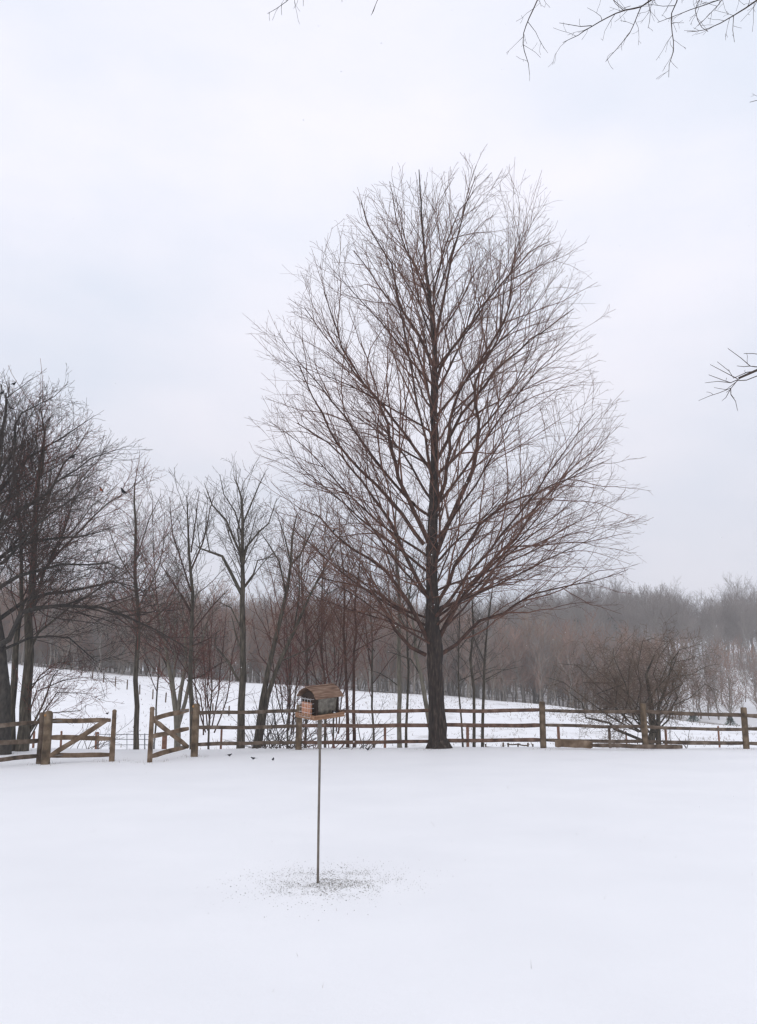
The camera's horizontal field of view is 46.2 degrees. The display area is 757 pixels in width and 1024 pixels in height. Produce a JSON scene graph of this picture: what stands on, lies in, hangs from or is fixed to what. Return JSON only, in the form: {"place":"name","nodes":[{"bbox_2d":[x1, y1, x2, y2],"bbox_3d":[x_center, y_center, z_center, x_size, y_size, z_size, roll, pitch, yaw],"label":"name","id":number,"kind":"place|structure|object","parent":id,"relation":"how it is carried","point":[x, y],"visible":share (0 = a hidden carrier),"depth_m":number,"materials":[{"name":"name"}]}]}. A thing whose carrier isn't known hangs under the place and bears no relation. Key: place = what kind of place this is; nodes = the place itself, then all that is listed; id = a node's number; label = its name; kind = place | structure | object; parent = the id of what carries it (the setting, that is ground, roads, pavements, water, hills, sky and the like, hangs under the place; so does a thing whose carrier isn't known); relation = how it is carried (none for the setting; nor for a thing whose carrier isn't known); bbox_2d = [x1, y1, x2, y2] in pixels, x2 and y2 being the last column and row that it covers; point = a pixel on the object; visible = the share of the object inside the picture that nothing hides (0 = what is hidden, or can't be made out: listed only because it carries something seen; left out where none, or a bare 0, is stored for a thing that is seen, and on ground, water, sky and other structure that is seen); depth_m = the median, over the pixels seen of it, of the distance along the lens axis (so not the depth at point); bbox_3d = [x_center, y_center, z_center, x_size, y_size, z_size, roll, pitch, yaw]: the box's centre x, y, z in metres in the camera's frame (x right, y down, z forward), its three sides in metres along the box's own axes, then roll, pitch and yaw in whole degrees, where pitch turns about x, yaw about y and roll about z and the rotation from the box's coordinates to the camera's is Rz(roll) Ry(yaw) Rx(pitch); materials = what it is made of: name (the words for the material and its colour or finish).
{"place":"outdoors","nodes":[
{"label":"outdoors","id":0,"kind":"place"},
{"bbox_2d":[147,707,188,762],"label":"farm gate","id":1,"kind":"structure","parent":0,"point":[153,719],"depth_m":20.55,"materials":[{"name":"brown wood"}]},
{"bbox_2d":[0,650,756,1023],"bbox_3d":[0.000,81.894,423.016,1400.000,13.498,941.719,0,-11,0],"label":"snow ground","id":2,"kind":"structure","parent":0,"point":[120,876],"depth_m":7.90,"materials":[{"name":"white snow"}]},
{"bbox_2d":[0,712,44,763],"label":"post and rail fence","id":3,"kind":"object","parent":2,"relation":"on","point":[38,741],"visible":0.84,"depth_m":19.69,"materials":[{"name":"wood"}]},
{"bbox_2d":[0,386,63,552],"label":"slender bare tree","id":4,"kind":"object","parent":2,"relation":"on","point":[11,481],"visible":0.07,"depth_m":28.75,"materials":[{"name":"brown plant"}]},
{"bbox_2d":[33,594,63,667],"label":"woodland tree","id":5,"kind":"object","parent":2,"relation":"on","point":[50,641],"visible":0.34,"depth_m":86.46,"materials":[{"name":"brown plant"}]},
{"bbox_2d":[46,593,73,666],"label":"woodland tree","id":6,"kind":"object","parent":2,"relation":"on","point":[57,627],"visible":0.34,"depth_m":86.52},
{"bbox_2d":[54,593,93,667],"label":"scrub tree","id":7,"kind":"object","parent":2,"relation":"on","point":[74,647],"visible":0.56,"depth_m":85.06,"materials":[{"name":"plant"}]},
{"bbox_2d":[41,709,116,764],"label":"farm gate","id":8,"kind":"structure","parent":2,"relation":"on","point":[47,754],"depth_m":20.06,"materials":[{"name":"brown wood"}]},
{"bbox_2d":[0,359,168,751],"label":"leaning bare tree","id":9,"kind":"object","parent":2,"relation":"on","point":[25,712],"visible":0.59,"depth_m":24.58,"materials":[{"name":"grey plant"}]},
{"bbox_2d":[75,609,105,670],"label":"scrub tree","id":10,"kind":"object","parent":2,"relation":"on","point":[91,647],"visible":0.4,"depth_m":87.48,"materials":[{"name":"grey plant"}]},
{"bbox_2d":[80,606,114,671],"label":"woodland tree","id":11,"kind":"object","parent":2,"relation":"on","point":[101,630],"visible":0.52,"depth_m":85.86,"materials":[{"name":"plant"}]},
{"bbox_2d":[73,714,132,748],"bbox_3d":[-8.306,6.582,26.361,2.076,1.119,0.850,0,-11,0],"label":"weedy shrub","id":12,"kind":"object","parent":2,"relation":"on","point":[105,736],"visible":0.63,"depth_m":26.34,"materials":[{"name":"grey plant"}]},
{"bbox_2d":[99,623,115,671],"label":"scrub tree","id":13,"kind":"object","parent":2,"relation":"on","point":[107,648],"visible":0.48,"depth_m":87.79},
{"bbox_2d":[0,363,228,754],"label":"spreading fruit tree","id":14,"kind":"object","parent":2,"relation":"on","point":[5,705],"visible":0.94,"depth_m":23.06,"materials":[{"name":"brown plant"}]},
{"bbox_2d":[97,733,154,749],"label":"metal field gate","id":15,"kind":"structure","parent":2,"relation":"on","point":[144,739],"depth_m":29.09,"materials":[{"name":"metal"}]},
{"bbox_2d":[110,598,146,673],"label":"woodland tree","id":16,"kind":"object","parent":2,"relation":"on","point":[123,634],"visible":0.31,"depth_m":86.50,"materials":[{"name":"brown plant"}]},
{"bbox_2d":[84,451,191,749],"bbox_3d":[-6.909,2.375,25.273,3.143,8.772,3.684,0,-11,0],"label":"straight bare tree","id":17,"kind":"object","parent":2,"relation":"on","point":[135,534],"visible":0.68,"depth_m":25.64,"materials":[{"name":"grey plant"}]},
{"bbox_2d":[122,600,163,675],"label":"scrub tree","id":18,"kind":"object","parent":2,"relation":"on","point":[140,635],"visible":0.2,"depth_m":85.33,"materials":[{"name":"grey plant"}]},
{"bbox_2d":[70,663,229,715],"bbox_3d":[-18.899,13.116,67.336,0.858,4.332,33.220,8,-14,-34],"label":"wire fence","id":19,"kind":"object","parent":2,"relation":"on","point":[141,688],"visible":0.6,"depth_m":64.50,"materials":[{"name":"metal"}]},
{"bbox_2d":[141,588,166,676],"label":"scrub tree","id":20,"kind":"object","parent":2,"relation":"on","point":[153,665],"visible":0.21,"depth_m":86.22,"materials":[{"name":"brown plant"}]},
{"bbox_2d":[104,464,217,748],"bbox_3d":[-8.213,3.722,33.000,4.248,11.264,5.134,0,-11,0],"label":"slim bare tree","id":21,"kind":"object","parent":2,"relation":"on","point":[148,538],"visible":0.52,"depth_m":33.07,"materials":[{"name":"grey plant"}]},
{"bbox_2d":[144,589,188,666],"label":"woodland tree","id":22,"kind":"object","parent":2,"relation":"on","point":[168,623],"visible":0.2,"depth_m":85.78,"materials":[{"name":"brown plant"}]},
{"bbox_2d":[123,563,234,746],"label":"clump tree","id":23,"kind":"object","parent":2,"relation":"on","point":[176,704],"visible":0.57,"depth_m":30.52,"materials":[{"name":"grey plant"}]},
{"bbox_2d":[142,465,240,748],"bbox_3d":[-5.801,2.909,27.065,3.323,8.841,2.389,0,-11,0],"label":"upright bare tree","id":24,"kind":"object","parent":2,"relation":"on","point":[192,629],"visible":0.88,"depth_m":27.15,"materials":[{"name":"grey plant"}]},
{"bbox_2d":[155,576,260,748],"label":"multi stem tree","id":25,"kind":"object","parent":2,"relation":"on","point":[206,695],"visible":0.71,"depth_m":29.91,"materials":[{"name":"brown plant"}]},
{"bbox_2d":[198,617,221,675],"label":"scrub tree","id":26,"kind":"object","parent":2,"relation":"on","point":[213,644],"visible":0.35,"depth_m":85.56,"materials":[{"name":"grey plant"}]},
{"bbox_2d":[216,628,239,680],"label":"scrub tree","id":27,"kind":"object","parent":2,"relation":"on","point":[229,650],"visible":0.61,"depth_m":83.86,"materials":[{"name":"plant"}]},
{"bbox_2d":[219,614,250,680],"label":"woodland tree","id":28,"kind":"object","parent":2,"relation":"on","point":[234,641],"visible":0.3,"depth_m":90.54,"materials":[{"name":"plant"}]},
{"bbox_2d":[187,451,297,748],"bbox_3d":[-4.016,2.473,26.117,3.220,8.960,4.528,6,-13,-29],"label":"forked bare tree","id":29,"kind":"object","parent":2,"relation":"on","point":[242,551],"visible":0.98,"depth_m":26.07,"materials":[{"name":"grey plant"}]},
{"bbox_2d":[247,617,263,682],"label":"woodland tree","id":30,"kind":"object","parent":2,"relation":"on","point":[251,655],"visible":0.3,"depth_m":89.91,"materials":[{"name":"grey plant"}]},
{"bbox_2d":[221,701,294,748],"bbox_3d":[-3.357,6.006,24.968,2.052,1.357,1.548,3,-12,-13],"label":"tangled bush","id":31,"kind":"object","parent":2,"relation":"on","point":[286,746],"visible":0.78,"depth_m":24.91,"materials":[{"name":"brown plant"}]},
{"bbox_2d":[245,596,284,683],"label":"woodland tree","id":32,"kind":"object","parent":2,"relation":"on","point":[248,610],"visible":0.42,"depth_m":89.12,"materials":[{"name":"grey plant"}]},
{"bbox_2d":[255,615,283,680],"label":"scrub tree","id":33,"kind":"object","parent":2,"relation":"on","point":[269,644],"visible":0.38,"depth_m":85.97,"materials":[{"name":"plant"}]},
{"bbox_2d":[253,592,295,683],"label":"scrub tree","id":34,"kind":"object","parent":2,"relation":"on","point":[277,657],"visible":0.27,"depth_m":87.75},
{"bbox_2d":[239,573,339,744],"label":"multi stem tree","id":35,"kind":"object","parent":2,"relation":"on","point":[300,677],"visible":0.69,"depth_m":31.47,"materials":[{"name":"brown plant"}]},
{"bbox_2d":[244,495,359,747],"bbox_3d":[-2.413,3.175,26.537,3.540,7.847,2.199,5,-12,-22],"label":"slanting twin tree","id":36,"kind":"object","parent":2,"relation":"on","point":[264,690],"visible":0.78,"depth_m":26.46,"materials":[{"name":"brown plant"}]},
{"bbox_2d":[245,674,359,747],"bbox_3d":[-2.096,5.869,25.607,3.483,2.517,2.258,6,-13,-28],"label":"tangled bush","id":37,"kind":"object","parent":2,"relation":"on","point":[278,735],"visible":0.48,"depth_m":25.47,"materials":[{"name":"brown plant"}]},
{"bbox_2d":[250,497,356,746],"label":"slim bare tree","id":38,"kind":"object","parent":2,"relation":"on","point":[306,653],"visible":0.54,"depth_m":33.00,"materials":[{"name":"brown plant"}]},
{"bbox_2d":[293,624,319,684],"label":"scrub tree","id":39,"kind":"object","parent":2,"relation":"on","point":[308,657],"visible":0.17,"depth_m":87.44,"materials":[{"name":"plant"}]},
{"bbox_2d":[254,465,366,747],"bbox_3d":[-1.944,3.818,34.642,4.362,11.579,4.547,-8,-14,36],"label":"slim bare tree","id":40,"kind":"object","parent":2,"relation":"on","point":[325,737],"visible":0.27,"depth_m":34.83,"materials":[{"name":"brown plant"}]},
{"bbox_2d":[295,683,344,882],"bbox_3d":[-0.509,2.468,7.595,0.351,1.971,0.298,10,-15,-41],"label":"bird feeder","id":41,"kind":"object","parent":2,"relation":"on","point":[319,703],"visible":1,"depth_m":7.66,"materials":[{"name":"brown wood"}]},
{"bbox_2d":[217,860,425,920],"bbox_3d":[-0.495,3.144,7.551,2.458,0.042,2.413,-3,-12,14],"label":"spilled seed","id":42,"kind":"object","parent":2,"relation":"on","point":[299,884],"visible":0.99,"depth_m":7.45,"materials":[{"name":"brown food"}]},
{"bbox_2d":[291,713,363,748],"bbox_3d":[-1.440,6.074,24.905,2.171,1.211,1.074,0,-11,0],"label":"sapling clump","id":43,"kind":"object","parent":2,"relation":"on","point":[333,746],"visible":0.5,"depth_m":24.93,"materials":[{"name":"brown plant"}]},
{"bbox_2d":[315,599,351,682],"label":"woodland tree","id":44,"kind":"object","parent":2,"relation":"on","point":[332,639],"visible":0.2,"depth_m":87.27,"materials":[{"name":"plant"}]},
{"bbox_2d":[294,574,383,747],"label":"multi stem tree","id":45,"kind":"object","parent":2,"relation":"on","point":[334,666],"visible":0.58,"depth_m":32.97,"materials":[{"name":"brown plant"}]},
{"bbox_2d":[287,497,392,746],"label":"thin bare tree","id":46,"kind":"object","parent":2,"relation":"on","point":[343,627],"visible":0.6,"depth_m":26.61,"materials":[{"name":"brown plant"}]},
{"bbox_2d":[347,646,368,690],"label":"scrub tree","id":47,"kind":"object","parent":2,"relation":"on","point":[366,665],"visible":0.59,"depth_m":83.19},
{"bbox_2d":[311,507,405,746],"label":"thin bare tree","id":48,"kind":"object","parent":2,"relation":"on","point":[353,671],"visible":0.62,"depth_m":26.70,"materials":[{"name":"brown plant"}]},
{"bbox_2d":[349,629,374,690],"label":"scrub tree","id":49,"kind":"object","parent":2,"relation":"on","point":[366,669],"visible":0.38,"depth_m":85.65,"materials":[{"name":"plant"}]},
{"bbox_2d":[342,608,386,691],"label":"woodland tree","id":50,"kind":"object","parent":2,"relation":"on","point":[368,628],"visible":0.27,"depth_m":85.39,"materials":[{"name":"plant"}]},
{"bbox_2d":[325,496,422,747],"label":"slim bare tree","id":51,"kind":"object","parent":2,"relation":"on","point":[371,666],"visible":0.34,"depth_m":33.70,"materials":[{"name":"brown plant"}]},
{"bbox_2d":[348,690,411,747],"bbox_3d":[0.072,5.865,25.261,1.922,1.751,1.197,8,-14,-35],"label":"sapling clump","id":52,"kind":"object","parent":2,"relation":"on","point":[375,728],"visible":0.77,"depth_m":25.19,"materials":[{"name":"brown plant"}]},
{"bbox_2d":[16,675,756,747],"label":"dead grass","id":53,"kind":"structure","parent":2,"relation":"on","point":[456,719],"depth_m":57.90,"materials":[{"name":"brown plant"}]},
{"bbox_2d":[382,609,406,692],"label":"scrub tree","id":54,"kind":"object","parent":2,"relation":"on","point":[393,668],"visible":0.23,"depth_m":87.86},
{"bbox_2d":[378,550,428,722],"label":"slanting bare tree","id":55,"kind":"object","parent":2,"relation":"on","point":[423,689],"visible":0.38,"depth_m":27.60,"materials":[{"name":"brown plant"}]},
{"bbox_2d":[363,540,447,747],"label":"thin bare tree","id":56,"kind":"object","parent":2,"relation":"on","point":[408,672],"visible":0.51,"depth_m":27.69,"materials":[{"name":"grey plant"}]},
{"bbox_2d":[366,461,447,747],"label":"pale bare tree","id":57,"kind":"object","parent":2,"relation":"on","point":[399,702],"visible":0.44,"depth_m":28.29,"materials":[{"name":"brown plant"}]},
{"bbox_2d":[405,622,426,693],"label":"woodland tree","id":58,"kind":"object","parent":2,"relation":"on","point":[418,657],"visible":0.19,"depth_m":88.53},
{"bbox_2d":[242,146,651,748],"bbox_3d":[1.984,-2.338,26.137,12.020,18.483,11.265,0,-11,0],"label":"broad bare tree","id":59,"kind":"object","parent":2,"relation":"on","point":[433,536],"visible":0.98,"depth_m":25.57,"materials":[{"name":"brown plant"}]},
{"bbox_2d":[440,619,464,672],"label":"woodland tree","id":60,"kind":"object","parent":2,"relation":"on","point":[448,638],"visible":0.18,"depth_m":87.90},
{"bbox_2d":[444,633,467,696],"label":"woodland tree","id":61,"kind":"object","parent":2,"relation":"on","point":[459,664],"visible":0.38,"depth_m":87.25,"materials":[{"name":"grey plant"}]},
{"bbox_2d":[439,565,493,746],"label":"thin bare tree","id":62,"kind":"object","parent":2,"relation":"on","point":[458,635],"visible":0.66,"depth_m":27.86,"materials":[{"name":"brown plant"}]},
{"bbox_2d":[452,637,481,697],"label":"scrub tree","id":63,"kind":"object","parent":2,"relation":"on","point":[466,655],"visible":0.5,"depth_m":83.16,"materials":[{"name":"plant"}]},
{"bbox_2d":[440,561,503,746],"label":"thin bare tree","id":64,"kind":"object","parent":2,"relation":"on","point":[472,640],"visible":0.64,"depth_m":28.12,"materials":[{"name":"brown plant"}]},
{"bbox_2d":[190,701,756,756],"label":"post and rail fence","id":65,"kind":"object","parent":2,"relation":"on","point":[195,727],"visible":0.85,"depth_m":24.63,"materials":[{"name":"brown wood"}]},
{"bbox_2d":[466,623,498,699],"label":"woodland tree","id":66,"kind":"object","parent":2,"relation":"on","point":[489,652],"visible":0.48,"depth_m":84.79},
{"bbox_2d":[455,561,521,746],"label":"thin bare tree","id":67,"kind":"object","parent":2,"relation":"on","point":[483,691],"visible":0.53,"depth_m":28.47,"materials":[{"name":"brown plant"}]},
{"bbox_2d":[480,636,502,699],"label":"scrub tree","id":68,"kind":"object","parent":2,"relation":"on","point":[494,680],"visible":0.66,"depth_m":83.55,"materials":[{"name":"plant"}]},
{"bbox_2d":[267,0,756,410],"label":"overhanging tree","id":69,"kind":"object","parent":2,"relation":"on","point":[753,371],"visible":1,"depth_m":6.38,"materials":[{"name":"brown plant"}]},
{"bbox_2d":[505,624,532,702],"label":"scrub tree","id":70,"kind":"object","parent":2,"relation":"on","point":[526,675],"visible":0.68,"depth_m":86.53,"materials":[{"name":"plant"}]},
{"bbox_2d":[508,636,540,702],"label":"scrub tree","id":71,"kind":"object","parent":2,"relation":"on","point":[529,689],"visible":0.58,"depth_m":87.53,"materials":[{"name":"plant"}]},
{"bbox_2d":[529,645,552,700],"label":"scrub tree","id":72,"kind":"object","parent":2,"relation":"on","point":[539,671],"visible":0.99,"depth_m":83.02,"materials":[{"name":"grey plant"}]},
{"bbox_2d":[522,628,560,688],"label":"woodland tree","id":73,"kind":"object","parent":2,"relation":"on","point":[546,653],"visible":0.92,"depth_m":86.03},
{"bbox_2d":[541,635,571,705],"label":"scrub tree","id":74,"kind":"object","parent":2,"relation":"on","point":[556,673],"visible":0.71,"depth_m":85.50,"materials":[{"name":"plant"}]},
{"bbox_2d":[549,637,576,707],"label":"woodland tree","id":75,"kind":"object","parent":2,"relation":"on","point":[564,668],"visible":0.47,"depth_m":86.44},
{"bbox_2d":[552,628,588,707],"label":"scrub tree","id":76,"kind":"object","parent":2,"relation":"on","point":[567,656],"visible":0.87,"depth_m":82.84,"materials":[{"name":"grey plant"}]},
{"bbox_2d":[555,739,592,748],"bbox_3d":[5.309,6.301,24.132,1.022,0.254,0.050,0,-11,0],"label":"fallen board","id":77,"kind":"object","parent":2,"relation":"on","point":[573,743],"visible":1,"depth_m":24.11,"materials":[{"name":"brown wood"}]},
{"bbox_2d":[570,572,602,618],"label":"woodland tree","id":78,"kind":"object","parent":2,"relation":"on","point":[586,591],"visible":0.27,"depth_m":197.98,"materials":[{"name":"grey plant"}]},
{"bbox_2d":[569,627,606,709],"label":"woodland tree","id":79,"kind":"object","parent":2,"relation":"on","point":[581,655],"visible":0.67,"depth_m":84.95,"materials":[{"name":"plant"}]},
{"bbox_2d":[572,624,610,709],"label":"scrub tree","id":80,"kind":"object","parent":2,"relation":"on","point":[590,660],"visible":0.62,"depth_m":84.55,"materials":[{"name":"grey plant"}]},
{"bbox_2d":[586,572,614,620],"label":"woodland tree","id":81,"kind":"object","parent":2,"relation":"on","point":[598,595],"visible":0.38,"depth_m":196.52,"materials":[{"name":"grey plant"}]},
{"bbox_2d":[599,571,627,603],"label":"woodland tree","id":82,"kind":"object","parent":2,"relation":"on","point":[612,584],"visible":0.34,"depth_m":197.54,"materials":[{"name":"plant"}]},
{"bbox_2d":[601,637,627,713],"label":"scrub tree","id":83,"kind":"object","parent":2,"relation":"on","point":[610,643],"visible":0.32,"depth_m":85.45,"materials":[{"name":"grey plant"}]},
{"bbox_2d":[598,631,644,709],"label":"scrub tree","id":84,"kind":"object","parent":2,"relation":"on","point":[624,661],"visible":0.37,"depth_m":84.68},
{"bbox_2d":[592,743,682,748],"bbox_3d":[7.006,6.337,24.022,2.428,0.150,0.060,0,-11,0],"label":"fallen board","id":85,"kind":"object","parent":2,"relation":"on","point":[636,746],"visible":1,"depth_m":24.00,"materials":[{"name":"brown wood"}]},
{"bbox_2d":[542,614,742,747],"bbox_3d":[8.329,5.505,27.962,6.385,4.852,4.731,0,-11,0],"label":"spreading apple tree","id":86,"kind":"object","parent":2,"relation":"on","point":[612,702],"visible":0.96,"depth_m":27.86,"materials":[{"name":"brown plant"}]},
{"bbox_2d":[632,639,660,705],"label":"scrub tree","id":87,"kind":"object","parent":2,"relation":"on","point":[645,668],"visible":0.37,"depth_m":82.91,"materials":[{"name":"grey plant"}]},
{"bbox_2d":[609,716,690,747],"bbox_3d":[8.016,6.500,25.843,2.579,1.678,0.783,1,-11,-7],"label":"weedy shrub","id":88,"kind":"object","parent":2,"relation":"on","point":[657,733],"visible":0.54,"depth_m":25.99,"materials":[{"name":"brown plant"}]},
{"bbox_2d":[635,631,674,709],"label":"scrub tree","id":89,"kind":"object","parent":2,"relation":"on","point":[657,663],"visible":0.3,"depth_m":82.94,"materials":[{"name":"plant"}]},
{"bbox_2d":[657,646,695,719],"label":"woodland tree","id":90,"kind":"object","parent":2,"relation":"on","point":[676,671],"visible":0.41,"depth_m":85.87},
{"bbox_2d":[698,669,715,719],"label":"scrub tree","id":91,"kind":"object","parent":2,"relation":"on","point":[709,705],"visible":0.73,"depth_m":100.48,"materials":[{"name":"plant"}]},
{"bbox_2d":[698,650,731,711],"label":"scrub tree","id":92,"kind":"object","parent":2,"relation":"on","point":[713,679],"visible":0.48,"depth_m":101.66,"materials":[{"name":"grey plant"}]},
{"bbox_2d":[705,659,725,719],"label":"woodland tree","id":93,"kind":"object","parent":2,"relation":"on","point":[713,682],"visible":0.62,"depth_m":99.97,"materials":[{"name":"plant"}]},
{"bbox_2d":[718,653,737,703],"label":"woodland tree","id":94,"kind":"object","parent":2,"relation":"on","point":[727,673],"visible":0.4,"depth_m":113.12,"materials":[{"name":"grey plant"}]},
{"bbox_2d":[710,572,753,648],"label":"woodland tree","id":95,"kind":"object","parent":2,"relation":"on","point":[730,588],"visible":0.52,"depth_m":202.11,"materials":[{"name":"grey plant"}]},
{"bbox_2d":[738,579,756,620],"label":"woodland tree","id":96,"kind":"object","parent":2,"relation":"on","point":[752,588],"visible":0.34,"depth_m":204.35,"materials":[{"name":"grey plant"}]},
{"bbox_2d":[739,656,756,695],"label":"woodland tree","id":97,"kind":"object","parent":2,"relation":"on","point":[750,669],"visible":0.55,"depth_m":110.10,"materials":[{"name":"grey plant"}]},
{"bbox_2d":[0,0,756,673],"label":"sky","id":98,"kind":"structure","parent":0,"point":[194,225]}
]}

